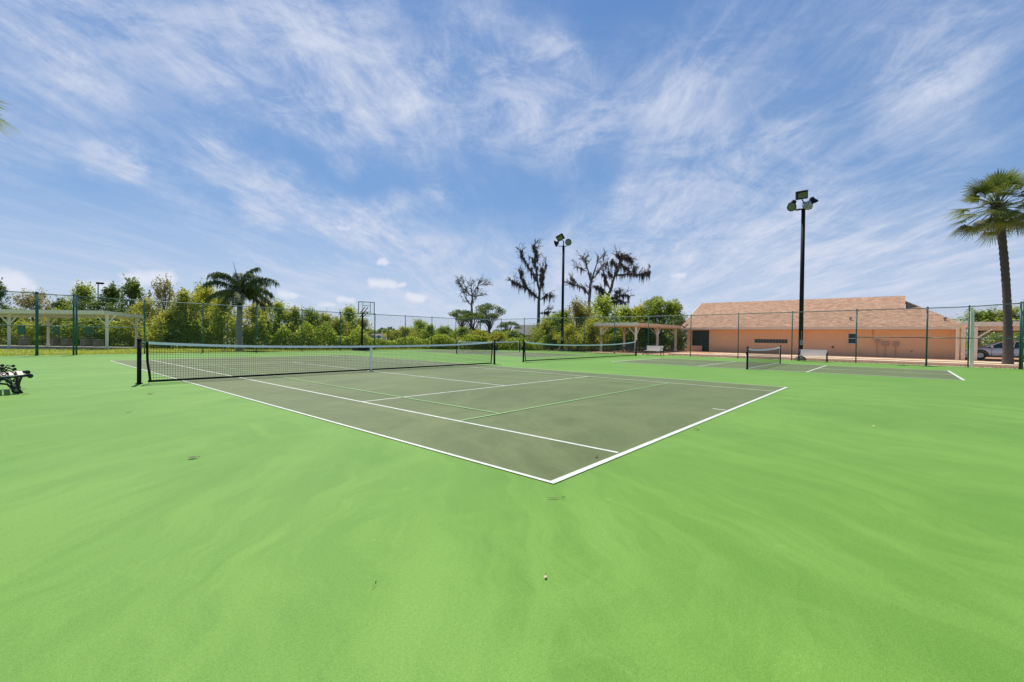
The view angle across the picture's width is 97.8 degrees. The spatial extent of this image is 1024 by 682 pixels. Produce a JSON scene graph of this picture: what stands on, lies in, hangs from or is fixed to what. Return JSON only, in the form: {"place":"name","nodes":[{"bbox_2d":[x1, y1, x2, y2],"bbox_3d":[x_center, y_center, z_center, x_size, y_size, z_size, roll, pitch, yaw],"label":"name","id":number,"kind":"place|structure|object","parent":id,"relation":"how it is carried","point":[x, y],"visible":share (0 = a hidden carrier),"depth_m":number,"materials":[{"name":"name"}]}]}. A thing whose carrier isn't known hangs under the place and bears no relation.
{"place":"outdoors","nodes":[
{"label":"outdoors","id":0,"kind":"place"},
{"bbox_2d":[0,343,458,355],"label":"lawn","id":1,"kind":"structure","parent":0,"point":[124,350],"depth_m":31.11,"materials":[{"name":"green plant"}]},
{"bbox_2d":[0,277,14,333],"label":"leafy tree","id":2,"kind":"object","parent":1,"relation":"on","point":[3,288],"visible":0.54,"depth_m":40.10,"materials":[{"name":"green plant"}]},
{"bbox_2d":[11,326,25,337],"bbox_3d":[-41.021,-0.442,37.325,1.300,1.730,0.325,1,1,0],"label":"scoreboard","id":3,"kind":"object","parent":1,"relation":"on","point":[22,330],"visible":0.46,"depth_m":37.38,"materials":[{"name":"green wood"}]},
{"bbox_2d":[18,338,29,345],"bbox_3d":[-40.204,0.097,36.809,0.560,0.605,0.500,1,1,0],"label":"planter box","id":4,"kind":"object","parent":1,"relation":"on","point":[24,342],"visible":0.93,"depth_m":36.59,"materials":[{"name":"grey wood"}]},
{"bbox_2d":[3,317,100,343],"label":"leafy tree","id":5,"kind":"object","parent":1,"relation":"on","point":[33,330],"visible":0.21,"depth_m":39.58,"materials":[{"name":"green plant"}]},
{"bbox_2d":[46,327,64,345],"bbox_3d":[-38.126,-0.404,37.325,1.300,1.730,0.325,1,1,0],"label":"scoreboard","id":6,"kind":"object","parent":1,"relation":"on","point":[54,330],"visible":0.59,"depth_m":37.38,"materials":[{"name":"green wood"}]},
{"bbox_2d":[43,295,72,332],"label":"leafy tree","id":7,"kind":"object","parent":1,"relation":"on","point":[56,303],"visible":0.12,"depth_m":42.67,"materials":[{"name":"green plant"}]},
{"bbox_2d":[0,309,154,349],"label":"picnic shelter","id":8,"kind":"object","parent":1,"relation":"on","point":[65,313],"visible":0.78,"depth_m":32.64,"materials":[{"name":"beige paint"}]},
{"bbox_2d":[56,279,110,328],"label":"leafy tree","id":9,"kind":"object","parent":1,"relation":"on","point":[81,290],"visible":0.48,"depth_m":41.73,"materials":[{"name":"green plant"}]},
{"bbox_2d":[79,327,94,345],"bbox_3d":[-35.392,-0.368,37.325,1.300,1.730,0.325,1,1,0],"label":"scoreboard","id":10,"kind":"object","parent":1,"relation":"on","point":[87,329],"visible":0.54,"depth_m":37.38,"materials":[{"name":"green wood"}]},
{"bbox_2d":[50,318,125,344],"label":"leafy tree","id":11,"kind":"object","parent":1,"relation":"on","point":[89,322],"visible":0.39,"depth_m":38.96,"materials":[{"name":"green plant"}]},
{"bbox_2d":[92,339,103,346],"bbox_3d":[-34.085,0.177,36.809,0.560,0.605,0.500,1,1,0],"label":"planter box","id":12,"kind":"object","parent":1,"relation":"on","point":[95,342],"visible":0.89,"depth_m":36.59,"materials":[{"name":"grey wood"}]},
{"bbox_2d":[91,281,127,344],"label":"leafy tree","id":13,"kind":"object","parent":1,"relation":"on","point":[111,291],"visible":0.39,"depth_m":42.65,"materials":[{"name":"green plant"}]},
{"bbox_2d":[105,274,150,326],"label":"leafy tree","id":14,"kind":"object","parent":1,"relation":"on","point":[131,289],"visible":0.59,"depth_m":41.75,"materials":[{"name":"green plant"}]},
{"bbox_2d":[117,293,164,345],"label":"leafy tree","id":15,"kind":"object","parent":1,"relation":"on","point":[147,308],"visible":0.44,"depth_m":39.54,"materials":[{"name":"green plant"}]},
{"bbox_2d":[142,273,179,323],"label":"leafy tree","id":16,"kind":"object","parent":1,"relation":"on","point":[163,291],"visible":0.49,"depth_m":41.64,"materials":[{"name":"green plant"}]},
{"bbox_2d":[129,309,199,347],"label":"leafy tree","id":17,"kind":"object","parent":1,"relation":"on","point":[155,335],"visible":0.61,"depth_m":36.26,"materials":[{"name":"green plant"}]},
{"bbox_2d":[153,283,210,346],"bbox_3d":[-27.849,-2.089,38.186,4.110,5.592,4.219,1,1,-10],"label":"leafy tree","id":18,"kind":"object","parent":1,"relation":"on","point":[183,297],"visible":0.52,"depth_m":37.62,"materials":[{"name":"green plant"}]},
{"bbox_2d":[179,278,228,343],"bbox_3d":[-29.035,-2.420,41.788,4.397,7.010,4.320,1,1,2],"label":"leafy tree","id":19,"kind":"object","parent":1,"relation":"on","point":[199,287],"visible":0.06,"depth_m":41.54,"materials":[{"name":"green plant"}]},
{"bbox_2d":[186,278,231,346],"bbox_3d":[-27.290,-2.464,39.865,4.537,6.608,4.591,1,1,1],"label":"leafy tree","id":20,"kind":"object","parent":1,"relation":"on","point":[205,294],"visible":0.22,"depth_m":39.56,"materials":[{"name":"green plant"}]},
{"bbox_2d":[193,293,247,347],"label":"leafy tree","id":21,"kind":"object","parent":1,"relation":"on","point":[216,315],"visible":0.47,"depth_m":37.33,"materials":[{"name":"green plant"}]},
{"bbox_2d":[201,263,279,350],"bbox_3d":[-20.348,-2.589,33.757,5.385,6.665,4.097,1,1,6],"label":"queen palm","id":22,"kind":"object","parent":1,"relation":"on","point":[238,291],"visible":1,"depth_m":33.36,"materials":[{"name":"green plant"}]},
{"bbox_2d":[230,302,276,348],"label":"leafy tree","id":23,"kind":"object","parent":1,"relation":"on","point":[250,318],"visible":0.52,"depth_m":37.50,"materials":[{"name":"green plant"}]},
{"bbox_2d":[259,298,295,345],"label":"leafy tree","id":24,"kind":"object","parent":1,"relation":"on","point":[279,314],"visible":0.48,"depth_m":38.56,"materials":[{"name":"green plant"}]},
{"bbox_2d":[272,305,310,345],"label":"leafy tree","id":25,"kind":"object","parent":1,"relation":"on","point":[296,315],"visible":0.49,"depth_m":38.71,"materials":[{"name":"green plant"}]},
{"bbox_2d":[288,304,328,348],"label":"leafy tree","id":26,"kind":"object","parent":1,"relation":"on","point":[313,320],"visible":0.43,"depth_m":39.61,"materials":[{"name":"green plant"}]},
{"bbox_2d":[314,308,335,345],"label":"leafy tree","id":27,"kind":"object","parent":1,"relation":"on","point":[327,316],"visible":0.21,"depth_m":40.79,"materials":[{"name":"green plant"}]},
{"bbox_2d":[321,313,356,345],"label":"leafy tree","id":28,"kind":"object","parent":1,"relation":"on","point":[343,327],"visible":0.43,"depth_m":39.78,"materials":[{"name":"green plant"}]},
{"bbox_2d":[331,304,372,340],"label":"leafy tree","id":29,"kind":"object","parent":1,"relation":"on","point":[349,309],"visible":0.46,"depth_m":42.58,"materials":[{"name":"green plant"}]},
{"bbox_2d":[350,317,373,341],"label":"leafy tree","id":30,"kind":"object","parent":1,"relation":"on","point":[365,321],"visible":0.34,"depth_m":42.90,"materials":[{"name":"green plant"}]},
{"bbox_2d":[380,329,404,340],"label":"leafy tree","id":31,"kind":"object","parent":1,"relation":"on","point":[390,336],"visible":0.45,"depth_m":45.75,"materials":[{"name":"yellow plant"}]},
{"bbox_2d":[388,326,420,341],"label":"leafy tree","id":32,"kind":"object","parent":1,"relation":"on","point":[402,329],"visible":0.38,"depth_m":46.65,"materials":[{"name":"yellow plant"}]},
{"bbox_2d":[407,319,428,342],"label":"leafy tree","id":33,"kind":"object","parent":1,"relation":"on","point":[422,326],"visible":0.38,"depth_m":49.53,"materials":[{"name":"green plant"}]},
{"bbox_2d":[418,323,437,338],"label":"leafy tree","id":34,"kind":"object","parent":1,"relation":"on","point":[429,328],"visible":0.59,"depth_m":47.81,"materials":[{"name":"green plant"}]},
{"bbox_2d":[424,325,459,337],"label":"leafy tree","id":35,"kind":"object","parent":1,"relation":"on","point":[444,330],"visible":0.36,"depth_m":47.67,"materials":[{"name":"green plant"}]},
{"bbox_2d":[448,324,471,345],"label":"leafy tree","id":36,"kind":"object","parent":1,"relation":"on","point":[464,329],"visible":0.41,"depth_m":45.80,"materials":[{"name":"green plant"}]},
{"bbox_2d":[1,335,967,351],"bbox_3d":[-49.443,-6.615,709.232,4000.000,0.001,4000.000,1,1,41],"label":"ground","id":37,"kind":"structure","parent":0,"point":[525,346],"depth_m":52.38,"materials":[{"name":"soil"}]},
{"bbox_2d":[5,283,57,341],"bbox_3d":[-47.147,-2.675,44.209,6.425,6.154,6.273,0,1,-30],"label":"leafy tree","id":38,"kind":"object","parent":37,"relation":"on","point":[30,303],"visible":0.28,"depth_m":43.43,"materials":[{"name":"green plant"}]},
{"bbox_2d":[0,307,678,350],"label":"undergrowth","id":39,"kind":"object","parent":37,"relation":"on","point":[294,337],"visible":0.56,"depth_m":38.87,"materials":[{"name":"green plant"}]},
{"bbox_2d":[244,325,514,337],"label":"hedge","id":40,"kind":"object","parent":37,"relation":"on","point":[382,330],"visible":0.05,"depth_m":194.22,"materials":[{"name":"green plant"}]},
{"bbox_2d":[448,309,473,336],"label":"pine tree","id":41,"kind":"object","parent":37,"relation":"on","point":[455,313],"visible":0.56,"depth_m":61.51,"materials":[{"name":"green plant"}]},
{"bbox_2d":[455,274,491,332],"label":"bare tree","id":42,"kind":"object","parent":37,"relation":"on","point":[464,291],"visible":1,"depth_m":64.02,"materials":[{"name":"grey plant"}]},
{"bbox_2d":[458,312,490,332],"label":"pine tree","id":43,"kind":"object","parent":37,"relation":"on","point":[468,317],"visible":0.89,"depth_m":59.57,"materials":[{"name":"green plant"}]},
{"bbox_2d":[473,302,505,334],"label":"pine tree","id":44,"kind":"object","parent":37,"relation":"on","point":[482,310],"visible":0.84,"depth_m":61.63,"materials":[{"name":"green plant"}]},
{"bbox_2d":[486,329,513,344],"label":"leafy tree","id":45,"kind":"object","parent":37,"relation":"on","point":[499,337],"visible":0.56,"depth_m":43.66,"materials":[{"name":"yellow plant"}]},
{"bbox_2d":[497,321,522,332],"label":"pine tree","id":46,"kind":"object","parent":37,"relation":"on","point":[506,324],"visible":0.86,"depth_m":65.76,"materials":[{"name":"green plant"}]},
{"bbox_2d":[501,328,532,348],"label":"leafy tree","id":47,"kind":"object","parent":37,"relation":"on","point":[512,333],"visible":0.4,"depth_m":46.82,"materials":[{"name":"green plant"}]},
{"bbox_2d":[516,325,543,341],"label":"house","id":48,"kind":"structure","parent":37,"relation":"on","point":[527,331],"depth_m":81.69,"materials":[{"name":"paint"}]},
{"bbox_2d":[505,238,557,340],"bbox_3d":[2.679,-6.517,62.081,7.414,15.708,3.576,1,1,8],"label":"mossy tree","id":49,"kind":"object","parent":37,"relation":"on","point":[523,286],"visible":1,"depth_m":61.85,"materials":[{"name":"black plant"}]},
{"bbox_2d":[530,319,557,348],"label":"leafy tree","id":50,"kind":"object","parent":37,"relation":"on","point":[544,328],"visible":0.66,"depth_m":44.52,"materials":[{"name":"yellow plant"}]},
{"bbox_2d":[528,312,578,349],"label":"leafy tree","id":51,"kind":"object","parent":37,"relation":"on","point":[533,327],"visible":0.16,"depth_m":46.55,"materials":[{"name":"green plant"}]},
{"bbox_2d":[541,307,585,348],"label":"leafy tree","id":52,"kind":"object","parent":37,"relation":"on","point":[557,319],"visible":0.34,"depth_m":45.39,"materials":[{"name":"green plant"}]},
{"bbox_2d":[553,323,585,349],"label":"leafy tree","id":53,"kind":"object","parent":37,"relation":"on","point":[568,335],"visible":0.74,"depth_m":41.75,"materials":[{"name":"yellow plant"}]},
{"bbox_2d":[564,291,595,349],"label":"leafy tree","id":54,"kind":"object","parent":37,"relation":"on","point":[576,306],"visible":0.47,"depth_m":47.55,"materials":[{"name":"green plant"}]},
{"bbox_2d":[567,301,605,347],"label":"leafy tree","id":55,"kind":"object","parent":37,"relation":"on","point":[574,323],"visible":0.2,"depth_m":48.52,"materials":[{"name":"green plant"}]},
{"bbox_2d":[564,248,610,312],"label":"mossy tree","id":56,"kind":"object","parent":37,"relation":"on","point":[574,282],"visible":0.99,"depth_m":63.74,"materials":[{"name":"black plant"}]},
{"bbox_2d":[571,315,612,351],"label":"leafy tree","id":57,"kind":"object","parent":37,"relation":"on","point":[591,321],"visible":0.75,"depth_m":44.51,"materials":[{"name":"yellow plant"}]},
{"bbox_2d":[574,290,627,348],"bbox_3d":[10.698,-2.220,52.317,6.338,7.508,6.452,0,1,-39],"label":"leafy tree","id":58,"kind":"object","parent":37,"relation":"on","point":[605,310],"visible":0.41,"depth_m":51.29,"materials":[{"name":"green plant"}]},
{"bbox_2d":[591,245,650,346],"bbox_3d":[15.347,-6.389,63.509,8.606,15.106,4.060,1,1,-11],"label":"mossy tree","id":59,"kind":"object","parent":37,"relation":"on","point":[626,258],"visible":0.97,"depth_m":63.74,"materials":[{"name":"black plant"}]},
{"bbox_2d":[597,318,651,349],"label":"leafy tree","id":60,"kind":"object","parent":37,"relation":"on","point":[630,332],"visible":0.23,"depth_m":48.45,"materials":[{"name":"green plant"}]},
{"bbox_2d":[605,304,645,335],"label":"leafy tree","id":61,"kind":"object","parent":37,"relation":"on","point":[626,311],"visible":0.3,"depth_m":53.49,"materials":[{"name":"green plant"}]},
{"bbox_2d":[631,299,654,343],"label":"leafy tree","id":62,"kind":"object","parent":37,"relation":"on","point":[640,306],"visible":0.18,"depth_m":55.51,"materials":[{"name":"green plant"}]},
{"bbox_2d":[625,320,676,345],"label":"leafy tree","id":63,"kind":"object","parent":37,"relation":"on","point":[652,334],"visible":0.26,"depth_m":49.64,"materials":[{"name":"green plant"}]},
{"bbox_2d":[640,295,687,330],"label":"leafy tree","id":64,"kind":"object","parent":37,"relation":"on","point":[655,304],"visible":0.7,"depth_m":53.28,"materials":[{"name":"green plant"}]},
{"bbox_2d":[0,348,1023,681],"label":"court","id":65,"kind":"object","parent":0,"point":[806,526],"visible":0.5,"depth_m":2.83,"materials":[{"name":"green paint"}]},
{"bbox_2d":[0,100,19,138],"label":"fan palm","id":66,"kind":"object","parent":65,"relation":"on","point":[5,121],"visible":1,"depth_m":14.60,"materials":[{"name":"green plant"}]},
{"bbox_2d":[0,364,32,392],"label":"cast iron bench","id":67,"kind":"object","parent":65,"relation":"on","point":[5,377],"visible":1,"depth_m":9.10,"materials":[{"name":"black metal"}]},
{"bbox_2d":[0,291,37,355],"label":"chain link fence","id":68,"kind":"object","parent":65,"relation":"on","point":[35,320],"visible":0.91,"depth_m":22.47,"materials":[{"name":"metal"}]},
{"bbox_2d":[37,292,74,355],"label":"fence gate","id":69,"kind":"structure","parent":68,"relation":"attached to","point":[72,337],"depth_m":23.37,"materials":[{"name":"metal"}]},
{"bbox_2d":[75,295,479,354],"bbox_3d":[-13.339,-0.808,35.384,0.105,3.330,30.527,1,1,41],"label":"chain link fence","id":70,"kind":"object","parent":65,"relation":"on","point":[77,326],"visible":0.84,"depth_m":29.15,"materials":[{"name":"metal"}]},
{"bbox_2d":[135,338,496,383],"bbox_3d":[-4.979,0.511,15.885,0.153,1.155,13.034,1,1,41],"label":"tennis net","id":71,"kind":"object","parent":65,"relation":"on","point":[139,359],"visible":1,"depth_m":13.54,"materials":[{"name":"black fabric"}]},
{"bbox_2d":[352,301,374,350],"bbox_3d":[-11.884,-1.158,35.628,1.285,3.862,2.774,0,1,-37],"label":"basketball hoop","id":72,"kind":"object","parent":65,"relation":"on","point":[362,316],"visible":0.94,"depth_m":35.52,"materials":[{"name":"black metal"}]},
{"bbox_2d":[194,357,666,420],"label":"green court lines","id":73,"kind":"object","parent":65,"relation":"on","point":[460,406],"visible":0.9,"depth_m":9.76,"materials":[{"name":"paint"}]},
{"bbox_2d":[112,355,787,483],"bbox_3d":[-5.014,1.064,15.858,23.770,0.001,10.970,1,1,41],"label":"tennis court paint","id":74,"kind":"object","parent":65,"relation":"on","point":[620,422],"visible":1,"depth_m":8.76,"materials":[{"name":"paint"}]},
{"bbox_2d":[458,327,500,347],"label":"leafy tree","id":75,"kind":"object","parent":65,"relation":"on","point":[480,332],"visible":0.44,"depth_m":43.58,"materials":[{"name":"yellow plant"}]},
{"bbox_2d":[455,340,519,352],"bbox_3d":[-1.680,0.431,34.505,0.136,1.015,7.227,1,1,41],"label":"pickleball net","id":76,"kind":"object","parent":65,"relation":"on","point":[488,345],"visible":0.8,"depth_m":34.36,"materials":[{"name":"black fabric"}]},
{"bbox_2d":[418,350,577,356],"bbox_3d":[-1.590,0.915,34.622,13.400,0.001,6.600,1,1,41],"label":"pickleball court paint","id":77,"kind":"object","parent":65,"relation":"on","point":[503,353],"visible":0.8,"depth_m":33.45,"materials":[{"name":"paint"}]},
{"bbox_2d":[113,350,963,483],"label":"court lines","id":78,"kind":"object","parent":65,"relation":"on","point":[611,458],"visible":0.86,"depth_m":6.56,"materials":[{"name":"paint"}]},
{"bbox_2d":[521,340,636,361],"bbox_3d":[4.792,0.517,27.622,0.153,1.155,13.156,1,1,41],"label":"tennis net","id":79,"kind":"object","parent":65,"relation":"on","point":[564,346],"visible":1,"depth_m":26.27,"materials":[{"name":"black fabric"}]},
{"bbox_2d":[643,346,663,355],"bbox_3d":[10.664,0.722,33.660,1.394,0.754,0.685,1,1,41],"label":"park bench","id":80,"kind":"object","parent":65,"relation":"on","point":[655,348],"visible":0.97,"depth_m":33.71,"materials":[{"name":"metal"}]},
{"bbox_2d":[480,301,1021,368],"bbox_3d":[10.942,-0.545,34.472,37.831,3.460,0.100,1,1,41],"label":"chain link fence","id":81,"kind":"object","parent":65,"relation":"on","point":[926,334],"visible":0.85,"depth_m":26.94,"materials":[{"name":"metal"}]},
{"bbox_2d":[746,345,780,368],"bbox_3d":[12.509,0.747,22.024,0.136,1.015,7.277,1,1,41],"label":"pickleball net","id":82,"kind":"object","parent":65,"relation":"on","point":[778,350],"visible":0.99,"depth_m":21.53,"materials":[{"name":"black fabric"}]},
{"bbox_2d":[616,358,965,380],"bbox_3d":[12.498,1.230,22.062,13.450,0.001,6.700,1,1,41],"label":"pickleball court paint","id":83,"kind":"object","parent":65,"relation":"on","point":[919,373],"visible":1,"depth_m":20.56,"materials":[{"name":"paint"}]},
{"bbox_2d":[798,349,827,361],"bbox_3d":[18.245,0.889,27.080,1.464,0.754,0.685,1,1,41],"label":"park bench","id":84,"kind":"object","parent":65,"relation":"on","point":[807,352],"visible":0.97,"depth_m":27.20,"materials":[{"name":"metal"}]},
{"bbox_2d":[1021,301,1023,368],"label":"fence","id":85,"kind":"object","parent":65,"relation":"on","point":[1022,344],"visible":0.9,"depth_m":22.00,"materials":[{"name":"metal"}]},
{"bbox_2d":[0,0,1023,340],"label":"sky","id":86,"kind":"structure","parent":0,"point":[384,153],"materials":[{"name":"blue"}]},
{"bbox_2d":[540,350,1017,368],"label":"weeds","id":87,"kind":"object","parent":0,"point":[803,360],"visible":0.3,"depth_m":27.71,"materials":[{"name":"green plant"}]},
{"bbox_2d":[542,350,1016,368],"bbox_3d":[20.357,1.321,27.953,61.300,0.001,1.900,1,1,41],"label":"sandy edge","id":88,"kind":"object","parent":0,"point":[825,361],"depth_m":27.84,"materials":[{"name":"beige sand"}]},
{"bbox_2d":[554,233,571,350],"bbox_3d":[4.594,-4.447,41.068,1.641,10.919,0.790,1,1,5],"label":"floodlight pole","id":89,"kind":"object","parent":88,"relation":"on","point":[560,237],"visible":0.95,"depth_m":41.00,"materials":[{"name":"black metal"}]},
{"bbox_2d":[787,190,818,360],"bbox_3d":[18.844,-4.238,29.109,1.844,11.123,1.302,1,1,26],"label":"floodlight pole","id":90,"kind":"object","parent":88,"relation":"on","point":[799,195],"visible":0.97,"depth_m":28.95,"materials":[{"name":"black metal"}]},
{"bbox_2d":[969,311,974,366],"bbox_3d":[24.777,-0.126,24.052,0.200,3.000,0.200,1,1,41],"label":"white pole","id":91,"kind":"object","parent":88,"relation":"on","point":[971,355],"visible":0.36,"depth_m":24.01,"materials":[{"name":"beige paint"}]},
{"bbox_2d":[603,349,1023,368],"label":"orange ground","id":92,"kind":"structure","parent":0,"point":[995,359],"depth_m":39.65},
{"bbox_2d":[593,322,680,352],"bbox_3d":[13.105,-0.335,45.799,4.600,2.760,10.655,1,1,41],"label":"pergola","id":93,"kind":"object","parent":92,"relation":"on","point":[638,326],"visible":0.81,"depth_m":43.53,"materials":[{"name":"beige paint"}]},
{"bbox_2d":[654,299,687,349],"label":"leafy tree","id":94,"kind":"object","parent":92,"relation":"on","point":[673,309],"visible":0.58,"depth_m":51.52,"materials":[{"name":"green plant"}]},
{"bbox_2d":[668,353,1023,367],"bbox_3d":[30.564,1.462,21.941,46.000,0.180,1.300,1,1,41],"label":"kerb","id":95,"kind":"structure","parent":92,"relation":"on","point":[896,361],"depth_m":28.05,"materials":[{"name":"concrete"}]},
{"bbox_2d":[940,167,1023,363],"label":"fan palm","id":96,"kind":"object","parent":92,"relation":"on","point":[1000,184],"visible":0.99,"depth_m":24.88,"materials":[{"name":"green plant"}]},
{"bbox_2d":[953,305,1015,348],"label":"leafy tree","id":97,"kind":"object","parent":92,"relation":"on","point":[982,316],"visible":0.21,"depth_m":61.20,"materials":[{"name":"green plant"}]},
{"bbox_2d":[964,321,1019,360],"bbox_3d":[42.080,0.135,31.405,15.158,2.880,7.810,1,1,41],"label":"carport","id":98,"kind":"object","parent":92,"relation":"on","point":[977,325],"visible":0.47,"depth_m":32.94,"materials":[{"name":"wood"}]},
{"bbox_2d":[965,341,1023,359],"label":"parked car","id":99,"kind":"object","parent":92,"relation":"on","point":[989,350],"visible":0.49,"depth_m":33.38,"materials":[{"name":"silver metal"}]},
{"bbox_2d":[975,305,1019,337],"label":"leafy tree","id":100,"kind":"object","parent":92,"relation":"on","point":[1014,313],"visible":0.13,"depth_m":59.37,"materials":[{"name":"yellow plant"}]},
{"bbox_2d":[981,332,1013,345],"bbox_3d":[49.170,0.473,44.879,3.087,3.802,3.333,1,1,19],"label":"flowering bush","id":101,"kind":"object","parent":92,"relation":"on","point":[997,335],"visible":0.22,"depth_m":44.91,"materials":[{"name":"green plant"}]},
{"bbox_2d":[680,296,967,359],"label":"orange building","id":102,"kind":"structure","parent":0,"point":[830,306],"depth_m":41.37,"materials":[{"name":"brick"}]},
{"bbox_2d":[692,330,708,350],"bbox_3d":[20.256,-0.052,47.865,1.860,2.280,0.040,1,1,41],"label":"screen door","id":103,"kind":"structure","parent":102,"relation":"in","point":[700,333],"depth_m":47.81,"materials":[{"name":"black metal"}]},
{"bbox_2d":[754,339,787,342],"bbox_3d":[25.191,0.009,43.444,2.850,0.400,0.107,1,1,41],"label":"block window","id":104,"kind":"structure","parent":102,"relation":"in","point":[756,340],"depth_m":43.33,"materials":[{"name":"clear glass"}]},
{"bbox_2d":[848,333,855,343],"bbox_3d":[29.956,-0.226,39.277,0.660,0.920,0.125,1,1,41],"label":"window","id":105,"kind":"structure","parent":102,"relation":"in","point":[851,340],"depth_m":39.31,"materials":[{"name":"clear glass"}]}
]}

